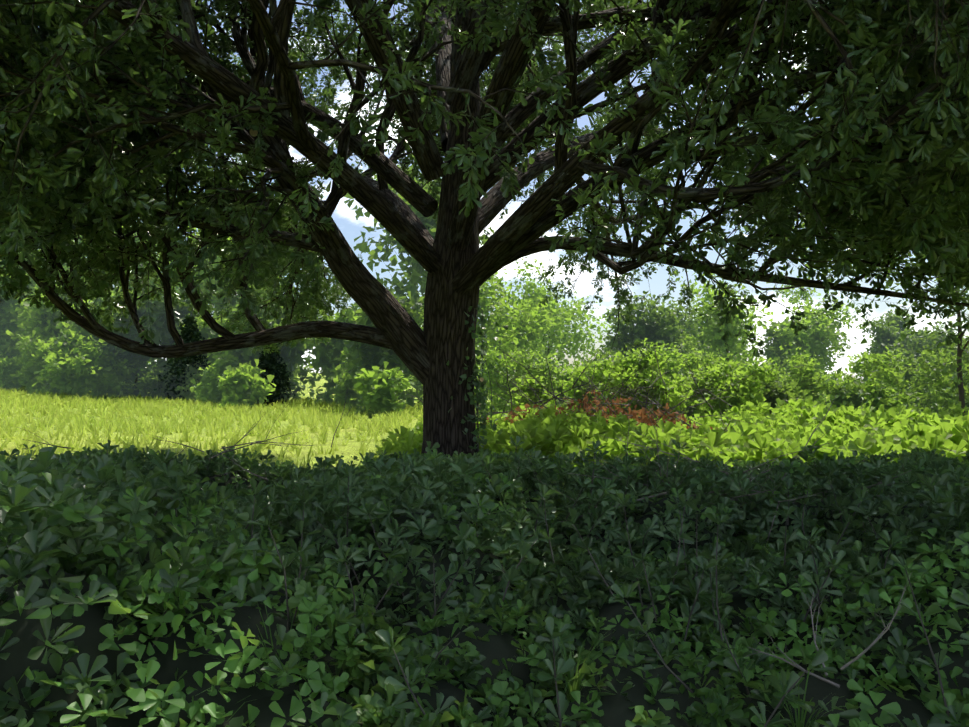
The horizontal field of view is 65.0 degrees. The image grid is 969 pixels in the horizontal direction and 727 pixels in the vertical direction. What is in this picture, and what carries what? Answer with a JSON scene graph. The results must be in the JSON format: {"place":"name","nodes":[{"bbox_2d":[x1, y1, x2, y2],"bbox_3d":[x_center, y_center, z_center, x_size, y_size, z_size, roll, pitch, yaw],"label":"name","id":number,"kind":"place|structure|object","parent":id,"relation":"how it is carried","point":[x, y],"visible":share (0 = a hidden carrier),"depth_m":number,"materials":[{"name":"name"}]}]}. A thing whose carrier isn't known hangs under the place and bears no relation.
{"place":"outdoors","nodes":[
{"label":"outdoors","id":0,"kind":"place"},
{"bbox_2d":[250,128,483,381],"bbox_3d":[-1.612,-1.457,10.581,3.194,3.415,0.312,0,-2,-8],"label":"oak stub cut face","id":1,"kind":"object","parent":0,"point":[254,133],"visible":0.52,"depth_m":10.29},
{"bbox_2d":[0,367,918,468],"bbox_3d":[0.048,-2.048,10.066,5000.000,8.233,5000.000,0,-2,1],"label":"ground","id":2,"kind":"structure","parent":0,"point":[350,447],"depth_m":23.26,"materials":[{"name":"green plant"}]},
{"bbox_2d":[0,346,15,362],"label":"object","id":3,"kind":"object","parent":2,"relation":"on","point":[3,355],"visible":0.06,"depth_m":75.06,"materials":[{"name":"green plant"}]},
{"bbox_2d":[0,356,26,389],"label":"bush","id":4,"kind":"object","parent":2,"relation":"on","point":[9,366],"visible":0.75,"depth_m":71.08,"materials":[{"name":"green plant"}]},
{"bbox_2d":[0,265,37,356],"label":"tree","id":5,"kind":"object","parent":2,"relation":"on","point":[13,313],"visible":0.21,"depth_m":77.67,"materials":[{"name":"green plant"}]},
{"bbox_2d":[0,278,37,360],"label":"tree","id":6,"kind":"object","parent":2,"relation":"on","point":[6,324],"visible":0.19,"depth_m":77.46,"materials":[{"name":"green plant"}]},
{"bbox_2d":[0,252,62,276],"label":"tree","id":7,"kind":"object","parent":2,"relation":"on","point":[25,259],"depth_m":92.55,"materials":[{"name":"green plant"}]},
{"bbox_2d":[10,330,56,393],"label":"bush","id":8,"kind":"object","parent":2,"relation":"on","point":[36,353],"visible":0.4,"depth_m":64.81,"materials":[{"name":"green plant"}]},
{"bbox_2d":[16,305,90,389],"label":"tree","id":9,"kind":"object","parent":2,"relation":"on","point":[20,318],"depth_m":73.60,"materials":[{"name":"green plant"}]},
{"bbox_2d":[6,278,114,390],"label":"tree","id":10,"kind":"object","parent":2,"relation":"on","point":[30,326],"visible":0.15,"depth_m":68.29,"materials":[{"name":"green plant"}]},
{"bbox_2d":[25,277,98,389],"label":"tree","id":11,"kind":"object","parent":2,"relation":"on","point":[44,322],"visible":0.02,"depth_m":68.79,"materials":[{"name":"green plant"}]},
{"bbox_2d":[29,322,110,398],"bbox_3d":[-32.726,-0.015,60.023,5.422,6.558,5.228,-2,-2,40],"label":"bush","id":12,"kind":"object","parent":2,"relation":"on","point":[67,360],"visible":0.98,"depth_m":59.46,"materials":[{"name":"green plant"}]},
{"bbox_2d":[38,216,163,365],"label":"tree","id":13,"kind":"object","parent":2,"relation":"on","point":[65,264],"depth_m":81.90,"materials":[{"name":"green plant"}]},
{"bbox_2d":[65,293,155,394],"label":"tree","id":14,"kind":"object","parent":2,"relation":"on","point":[78,329],"visible":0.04,"depth_m":65.60,"materials":[{"name":"green plant"}]},
{"bbox_2d":[84,346,137,398],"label":"bush","id":15,"kind":"object","parent":2,"relation":"on","point":[109,382],"visible":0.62,"depth_m":62.40,"materials":[{"name":"green plant"}]},
{"bbox_2d":[83,284,163,397],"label":"tree","id":16,"kind":"object","parent":2,"relation":"on","point":[130,357],"visible":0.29,"depth_m":63.79,"materials":[{"name":"green plant"}]},
{"bbox_2d":[101,232,208,385],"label":"tree","id":17,"kind":"object","parent":2,"relation":"on","point":[157,285],"visible":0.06,"depth_m":83.63,"materials":[{"name":"green plant"}]},
{"bbox_2d":[111,286,203,397],"bbox_3d":[-26.905,-1.485,65.233,9.909,10.022,8.763,0,-2,1],"label":"tree","id":18,"kind":"object","parent":2,"relation":"on","point":[163,336],"visible":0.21,"depth_m":63.07,"materials":[{"name":"green plant"}]},
{"bbox_2d":[136,366,184,399],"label":"bush","id":19,"kind":"object","parent":2,"relation":"on","point":[149,382],"visible":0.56,"depth_m":59.41,"materials":[{"name":"green plant"}]},
{"bbox_2d":[154,315,209,399],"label":"cedar","id":20,"kind":"object","parent":2,"relation":"on","point":[187,335],"visible":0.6,"depth_m":59.73,"materials":[{"name":"green plant"}]},
{"bbox_2d":[160,226,219,315],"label":"tree","id":21,"kind":"object","parent":2,"relation":"on","point":[193,234],"depth_m":74.05,"materials":[{"name":"green plant"}]},
{"bbox_2d":[175,361,210,401],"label":"bush","id":22,"kind":"object","parent":2,"relation":"on","point":[188,394],"visible":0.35,"depth_m":59.22,"materials":[{"name":"green plant"}]},
{"bbox_2d":[170,283,251,365],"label":"tree","id":23,"kind":"object","parent":2,"relation":"on","point":[207,332],"visible":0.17,"depth_m":61.32,"materials":[{"name":"green plant"}]},
{"bbox_2d":[0,387,422,472],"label":"field grass tufts","id":24,"kind":"object","parent":2,"relation":"on","point":[122,407],"visible":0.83,"depth_m":31.30,"materials":[{"name":"green plant"}]},
{"bbox_2d":[189,351,248,404],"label":"bush","id":25,"kind":"object","parent":2,"relation":"on","point":[207,385],"visible":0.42,"depth_m":54.54,"materials":[{"name":"green plant"}]},
{"bbox_2d":[217,359,275,408],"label":"bush","id":26,"kind":"object","parent":2,"relation":"on","point":[239,386],"visible":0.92,"depth_m":50.60,"materials":[{"name":"green plant"}]},
{"bbox_2d":[190,190,309,316],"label":"tree","id":27,"kind":"object","parent":2,"relation":"on","point":[213,280],"visible":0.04,"depth_m":68.72,"materials":[{"name":"green plant"}]},
{"bbox_2d":[217,297,311,403],"bbox_3d":[-16.827,-0.707,58.850,6.928,8.972,7.584,0,-2,1],"label":"tree","id":28,"kind":"object","parent":2,"relation":"on","point":[238,354],"visible":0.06,"depth_m":58.31,"materials":[{"name":"green plant"}]},
{"bbox_2d":[255,344,294,405],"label":"bush","id":29,"kind":"object","parent":2,"relation":"on","point":[271,366],"visible":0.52,"depth_m":54.88,"materials":[{"name":"green plant"}]},
{"bbox_2d":[231,284,324,403],"bbox_3d":[-15.456,-1.254,57.717,6.336,9.477,7.547,-2,-2,39],"label":"tree","id":30,"kind":"object","parent":2,"relation":"on","point":[292,356],"visible":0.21,"depth_m":56.90,"materials":[{"name":"green plant"}]},
{"bbox_2d":[306,303,367,405],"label":"tree","id":31,"kind":"object","parent":2,"relation":"on","point":[327,360],"visible":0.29,"depth_m":54.52,"materials":[{"name":"green plant"}]},
{"bbox_2d":[330,366,364,410],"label":"bush","id":32,"kind":"object","parent":2,"relation":"on","point":[344,381],"visible":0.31,"depth_m":49.06,"materials":[{"name":"green plant"}]},
{"bbox_2d":[336,287,424,412],"bbox_3d":[-5.521,-0.563,47.173,6.269,8.374,6.171,-1,-2,24],"label":"tree","id":33,"kind":"object","parent":2,"relation":"on","point":[368,356],"visible":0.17,"depth_m":45.89,"materials":[{"name":"green plant"}]},
{"bbox_2d":[350,361,414,416],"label":"bush","id":34,"kind":"object","parent":2,"relation":"on","point":[379,390],"visible":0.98,"depth_m":40.92,"materials":[{"name":"green plant"}]},
{"bbox_2d":[344,155,493,406],"bbox_3d":[-5.286,-6.910,63.440,14.175,21.772,16.196,0,-2,1],"label":"tree","id":35,"kind":"object","parent":2,"relation":"on","point":[414,277],"visible":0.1,"depth_m":62.84,"materials":[{"name":"green plant"}]},
{"bbox_2d":[0,445,968,726],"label":"undergrowth oak sprouts","id":36,"kind":"object","parent":2,"relation":"on","point":[54,545],"visible":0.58,"depth_m":4.01,"materials":[{"name":"green plant"}]},
{"bbox_2d":[14,384,356,480],"bbox_3d":[-1.805,0.465,5.025,1.839,0.778,1.751,0,-2,1],"label":"bare twig","id":37,"kind":"object","parent":36,"relation":"on","point":[249,443],"visible":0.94,"depth_m":5.45,"materials":[{"name":"brown wood"}]},
{"bbox_2d":[0,436,968,726],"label":"plants","id":38,"kind":"object","parent":2,"relation":"on","point":[154,701],"visible":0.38,"depth_m":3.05,"materials":[{"name":"green plant"}]},
{"bbox_2d":[0,472,968,726],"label":"undergrowth","id":39,"kind":"object","parent":2,"relation":"on","point":[17,662],"visible":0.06,"depth_m":3.13,"materials":[{"name":"green plant"}]},
{"bbox_2d":[197,600,351,718],"bbox_3d":[-0.825,1.207,2.893,0.501,0.591,0.718,-1,-2,36],"label":"grass clump","id":40,"kind":"object","parent":39,"relation":"on","point":[272,648],"visible":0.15,"depth_m":2.84,"materials":[{"name":"green plant"}]},
{"bbox_2d":[532,629,610,701],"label":"grass clump","id":41,"kind":"object","parent":39,"relation":"on","point":[573,685],"visible":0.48,"depth_m":3.25,"materials":[{"name":"green plant"}]},
{"bbox_2d":[751,660,857,726],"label":"grass clump","id":42,"kind":"object","parent":39,"relation":"on","point":[798,723],"visible":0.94,"depth_m":2.81,"materials":[{"name":"green plant"}]},
{"bbox_2d":[723,573,931,687],"bbox_3d":[1.382,1.017,3.007,0.658,0.614,0.735,1,-2,-28],"label":"bare twig","id":43,"kind":"object","parent":39,"relation":"on","point":[843,667],"visible":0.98,"depth_m":2.98,"materials":[{"name":"wood"}]},
{"bbox_2d":[0,446,968,726],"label":"undergrowth weeds","id":44,"kind":"object","parent":2,"relation":"on","point":[302,586],"visible":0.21,"depth_m":3.42,"materials":[{"name":"green plant"}]},
{"bbox_2d":[0,0,968,457],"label":"oak tree","id":45,"kind":"object","parent":2,"relation":"on","point":[310,304],"depth_m":8.55,"materials":[{"name":"plant"}]},
{"bbox_2d":[446,304,512,456],"bbox_3d":[-0.023,0.483,10.756,0.719,2.665,0.967,-1,-2,25],"label":"vine","id":46,"kind":"object","parent":45,"relation":"on","point":[478,384],"depth_m":10.74,"materials":[{"name":"green plant"}]},
{"bbox_2d":[474,347,528,414],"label":"bush","id":47,"kind":"object","parent":2,"relation":"on","point":[499,402],"visible":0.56,"depth_m":38.40,"materials":[{"name":"green plant"}]},
{"bbox_2d":[474,269,547,411],"bbox_3d":[-0.128,-1.949,52.475,7.029,10.897,8.690,1,-2,-27],"label":"tree","id":48,"kind":"object","parent":2,"relation":"on","point":[486,304],"visible":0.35,"depth_m":51.11,"materials":[{"name":"green plant"}]},
{"bbox_2d":[485,281,561,405],"bbox_3d":[2.915,-1.232,58.453,6.283,10.198,7.911,0,-2,1],"label":"tree","id":49,"kind":"object","parent":2,"relation":"on","point":[529,336],"visible":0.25,"depth_m":57.95,"materials":[{"name":"green plant"}]},
{"bbox_2d":[497,349,568,414],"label":"bush","id":50,"kind":"object","parent":2,"relation":"on","point":[535,369],"visible":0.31,"depth_m":38.79,"materials":[{"name":"green plant"}]},
{"bbox_2d":[507,373,558,412],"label":"bush","id":51,"kind":"object","parent":2,"relation":"on","point":[535,385],"visible":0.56,"depth_m":28.37,"materials":[{"name":"green plant"}]},
{"bbox_2d":[508,256,602,404],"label":"tree","id":52,"kind":"object","parent":2,"relation":"on","point":[554,329],"visible":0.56,"depth_m":67.33,"materials":[{"name":"green plant"}]},
{"bbox_2d":[550,380,566,406],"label":"sapling","id":53,"kind":"object","parent":2,"relation":"on","point":[559,388],"visible":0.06,"depth_m":39.30,"materials":[{"name":"green plant"}]},
{"bbox_2d":[514,278,613,380],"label":"tree","id":54,"kind":"object","parent":2,"relation":"on","point":[591,326],"visible":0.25,"depth_m":69.89,"materials":[{"name":"green plant"}]},
{"bbox_2d":[555,361,579,408],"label":"bush","id":55,"kind":"object","parent":2,"relation":"on","point":[564,374],"visible":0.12,"depth_m":39.98,"materials":[{"name":"green plant"}]},
{"bbox_2d":[560,358,604,412],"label":"bush","id":56,"kind":"object","parent":2,"relation":"on","point":[578,394],"visible":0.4,"depth_m":31.50,"materials":[{"name":"green plant"}]},
{"bbox_2d":[568,348,632,377],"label":"bush","id":57,"kind":"object","parent":2,"relation":"on","point":[606,356],"visible":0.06,"depth_m":38.05,"materials":[{"name":"green plant"}]},
{"bbox_2d":[596,380,619,414],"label":"bush","id":58,"kind":"object","parent":2,"relation":"on","point":[606,395],"visible":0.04,"depth_m":30.10,"materials":[{"name":"green plant"}]},
{"bbox_2d":[573,338,671,418],"bbox_3d":[5.146,0.804,28.335,3.474,3.481,3.272,0,-2,1],"label":"bush","id":59,"kind":"object","parent":2,"relation":"on","point":[608,368],"visible":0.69,"depth_m":28.00,"materials":[{"name":"green plant"}]},
{"bbox_2d":[398,346,867,431],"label":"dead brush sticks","id":60,"kind":"object","parent":2,"relation":"on","point":[596,399],"visible":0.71,"depth_m":18.59,"materials":[{"name":"brown wood"}]},
{"bbox_2d":[476,390,712,437],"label":"dead brush leaves","id":61,"kind":"object","parent":60,"relation":"attached to","point":[641,413],"visible":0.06,"depth_m":18.46,"materials":[{"name":"brown plant"}]},
{"bbox_2d":[598,301,671,357],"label":"tree","id":62,"kind":"object","parent":2,"relation":"on","point":[624,330],"visible":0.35,"depth_m":58.56,"materials":[{"name":"green plant"}]},
{"bbox_2d":[621,340,695,417],"bbox_3d":[7.707,0.857,33.592,4.463,3.832,3.083,0,-2,1],"label":"bush","id":63,"kind":"object","parent":2,"relation":"on","point":[668,354],"visible":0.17,"depth_m":33.65,"materials":[{"name":"green plant"}]},
{"bbox_2d":[628,356,693,419],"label":"bush","id":64,"kind":"object","parent":2,"relation":"on","point":[673,394],"visible":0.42,"depth_m":27.73,"materials":[{"name":"green plant"}]},
{"bbox_2d":[631,363,692,418],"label":"bush","id":65,"kind":"object","parent":2,"relation":"on","point":[668,373],"visible":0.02,"depth_m":32.96,"materials":[{"name":"green plant"}]},
{"bbox_2d":[623,292,704,378],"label":"tree","id":66,"kind":"object","parent":2,"relation":"on","point":[653,314],"visible":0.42,"depth_m":58.70,"materials":[{"name":"green plant"}]},
{"bbox_2d":[369,398,968,471],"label":"sunlit weeds","id":67,"kind":"object","parent":2,"relation":"on","point":[779,428],"visible":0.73,"depth_m":13.62,"materials":[{"name":"green plant"}]},
{"bbox_2d":[674,376,700,418],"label":"bush","id":68,"kind":"object","parent":2,"relation":"on","point":[691,413],"visible":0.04,"depth_m":34.30,"materials":[{"name":"green plant"}]},
{"bbox_2d":[657,298,722,369],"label":"tree","id":69,"kind":"object","parent":2,"relation":"on","point":[687,325],"visible":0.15,"depth_m":64.83,"materials":[{"name":"green plant"}]},
{"bbox_2d":[670,342,721,379],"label":"bush","id":70,"kind":"object","parent":2,"relation":"on","point":[705,360],"visible":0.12,"depth_m":36.91,"materials":[{"name":"green plant"}]},
{"bbox_2d":[679,351,717,379],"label":"bush","id":71,"kind":"object","parent":2,"relation":"on","point":[695,359],"visible":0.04,"depth_m":36.62,"materials":[{"name":"green plant"}]},
{"bbox_2d":[679,353,744,418],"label":"bush","id":72,"kind":"object","parent":2,"relation":"on","point":[704,377],"visible":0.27,"depth_m":30.47,"materials":[{"name":"green plant"}]},
{"bbox_2d":[669,269,777,370],"bbox_3d":[18.177,-1.997,56.095,7.864,10.743,7.451,2,-3,-41],"label":"tree","id":73,"kind":"object","parent":2,"relation":"on","point":[715,335],"visible":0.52,"depth_m":55.80,"materials":[{"name":"green plant"}]},
{"bbox_2d":[533,393,915,556],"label":"brush pile sticks","id":74,"kind":"object","parent":2,"relation":"on","point":[731,498],"visible":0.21,"depth_m":5.66,"materials":[{"name":"brown wood"}]},
{"bbox_2d":[697,323,754,367],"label":"tree","id":75,"kind":"object","parent":2,"relation":"on","point":[730,348],"visible":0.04,"depth_m":69.63,"materials":[{"name":"green plant"}]},
{"bbox_2d":[688,353,781,418],"bbox_3d":[9.300,1.146,28.360,3.080,3.097,3.047,0,-2,1],"label":"bush","id":76,"kind":"object","parent":2,"relation":"on","point":[750,391],"visible":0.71,"depth_m":28.13,"materials":[{"name":"green plant"}]},
{"bbox_2d":[741,364,783,383],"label":"bush","id":77,"kind":"object","parent":2,"relation":"on","point":[777,375],"visible":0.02,"depth_m":32.21,"materials":[{"name":"green plant"}]},
{"bbox_2d":[746,377,787,413],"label":"bush","id":78,"kind":"object","parent":2,"relation":"on","point":[767,397],"visible":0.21,"depth_m":29.19,"materials":[{"name":"green plant"}]},
{"bbox_2d":[757,321,804,372],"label":"tree","id":79,"kind":"object","parent":2,"relation":"on","point":[771,351],"visible":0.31,"depth_m":67.20,"materials":[{"name":"green plant"}]},
{"bbox_2d":[758,374,812,407],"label":"bush","id":80,"kind":"object","parent":2,"relation":"on","point":[784,390],"visible":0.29,"depth_m":29.44,"materials":[{"name":"green plant"}]},
{"bbox_2d":[775,341,833,403],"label":"bush","id":81,"kind":"object","parent":2,"relation":"on","point":[803,378],"visible":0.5,"depth_m":36.65,"materials":[{"name":"green plant"}]},
{"bbox_2d":[762,314,855,395],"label":"tree","id":82,"kind":"object","parent":2,"relation":"on","point":[834,349],"depth_m":76.90,"materials":[{"name":"green plant"}]},
{"bbox_2d":[768,302,850,380],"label":"tree","id":83,"kind":"object","parent":2,"relation":"on","point":[812,333],"visible":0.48,"depth_m":64.88,"materials":[{"name":"green plant"}]},
{"bbox_2d":[766,270,864,404],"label":"tree","id":84,"kind":"object","parent":2,"relation":"on","point":[806,296],"visible":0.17,"depth_m":67.78,"materials":[{"name":"green plant"}]},
{"bbox_2d":[818,371,860,404],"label":"bush","id":85,"kind":"object","parent":2,"relation":"on","point":[831,375],"depth_m":41.38,"materials":[{"name":"green plant"}]},
{"bbox_2d":[822,379,867,410],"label":"bush","id":86,"kind":"object","parent":2,"relation":"on","point":[854,398],"visible":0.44,"depth_m":35.58,"materials":[{"name":"green plant"}]},
{"bbox_2d":[751,87,968,415],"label":"tree","id":87,"kind":"object","parent":2,"relation":"on","point":[963,400],"visible":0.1,"depth_m":25.66,"materials":[{"name":"green plant"}]},
{"bbox_2d":[838,346,919,409],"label":"bush","id":88,"kind":"object","parent":2,"relation":"on","point":[883,368],"visible":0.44,"depth_m":34.73,"materials":[{"name":"green plant"}]},
{"bbox_2d":[861,377,906,412],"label":"bush","id":89,"kind":"object","parent":2,"relation":"on","point":[876,403],"visible":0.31,"depth_m":31.55,"materials":[{"name":"green plant"}]},
{"bbox_2d":[855,314,923,389],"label":"tree","id":90,"kind":"object","parent":2,"relation":"on","point":[882,334],"visible":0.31,"depth_m":68.22,"materials":[{"name":"green plant"}]},
{"bbox_2d":[871,308,917,362],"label":"tree","id":91,"kind":"object","parent":2,"relation":"on","point":[899,320],"visible":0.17,"depth_m":77.78,"materials":[{"name":"green plant"}]},
{"bbox_2d":[879,342,933,411],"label":"bush","id":92,"kind":"object","parent":2,"relation":"on","point":[907,376],"visible":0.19,"depth_m":42.59,"materials":[{"name":"green plant"}]},
{"bbox_2d":[903,327,937,385],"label":"tree","id":93,"kind":"object","parent":2,"relation":"on","point":[915,352],"visible":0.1,"depth_m":66.66,"materials":[{"name":"green plant"}]},
{"bbox_2d":[904,348,949,408],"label":"bush","id":94,"kind":"object","parent":2,"relation":"on","point":[920,369],"visible":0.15,"depth_m":41.56,"materials":[{"name":"green plant"}]},
{"bbox_2d":[893,321,968,360],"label":"tree","id":95,"kind":"object","parent":2,"relation":"on","point":[916,344],"visible":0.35,"depth_m":63.86,"materials":[{"name":"green plant"}]},
{"bbox_2d":[905,332,968,412],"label":"bush","id":96,"kind":"object","parent":2,"relation":"on","point":[965,355],"visible":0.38,"depth_m":35.51,"materials":[{"name":"green plant"}]},
{"bbox_2d":[927,350,968,411],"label":"bush","id":97,"kind":"object","parent":2,"relation":"on","point":[941,374],"depth_m":37.60,"materials":[{"name":"green plant"}]},
{"bbox_2d":[932,372,968,414],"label":"bush","id":98,"kind":"object","parent":2,"relation":"on","point":[952,384],"visible":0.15,"depth_m":34.12,"materials":[{"name":"green plant"}]},
{"bbox_2d":[38,0,968,382],"label":"sky","id":99,"kind":"structure","parent":0,"point":[351,228],"materials":[{"name":"white"}]}
]}

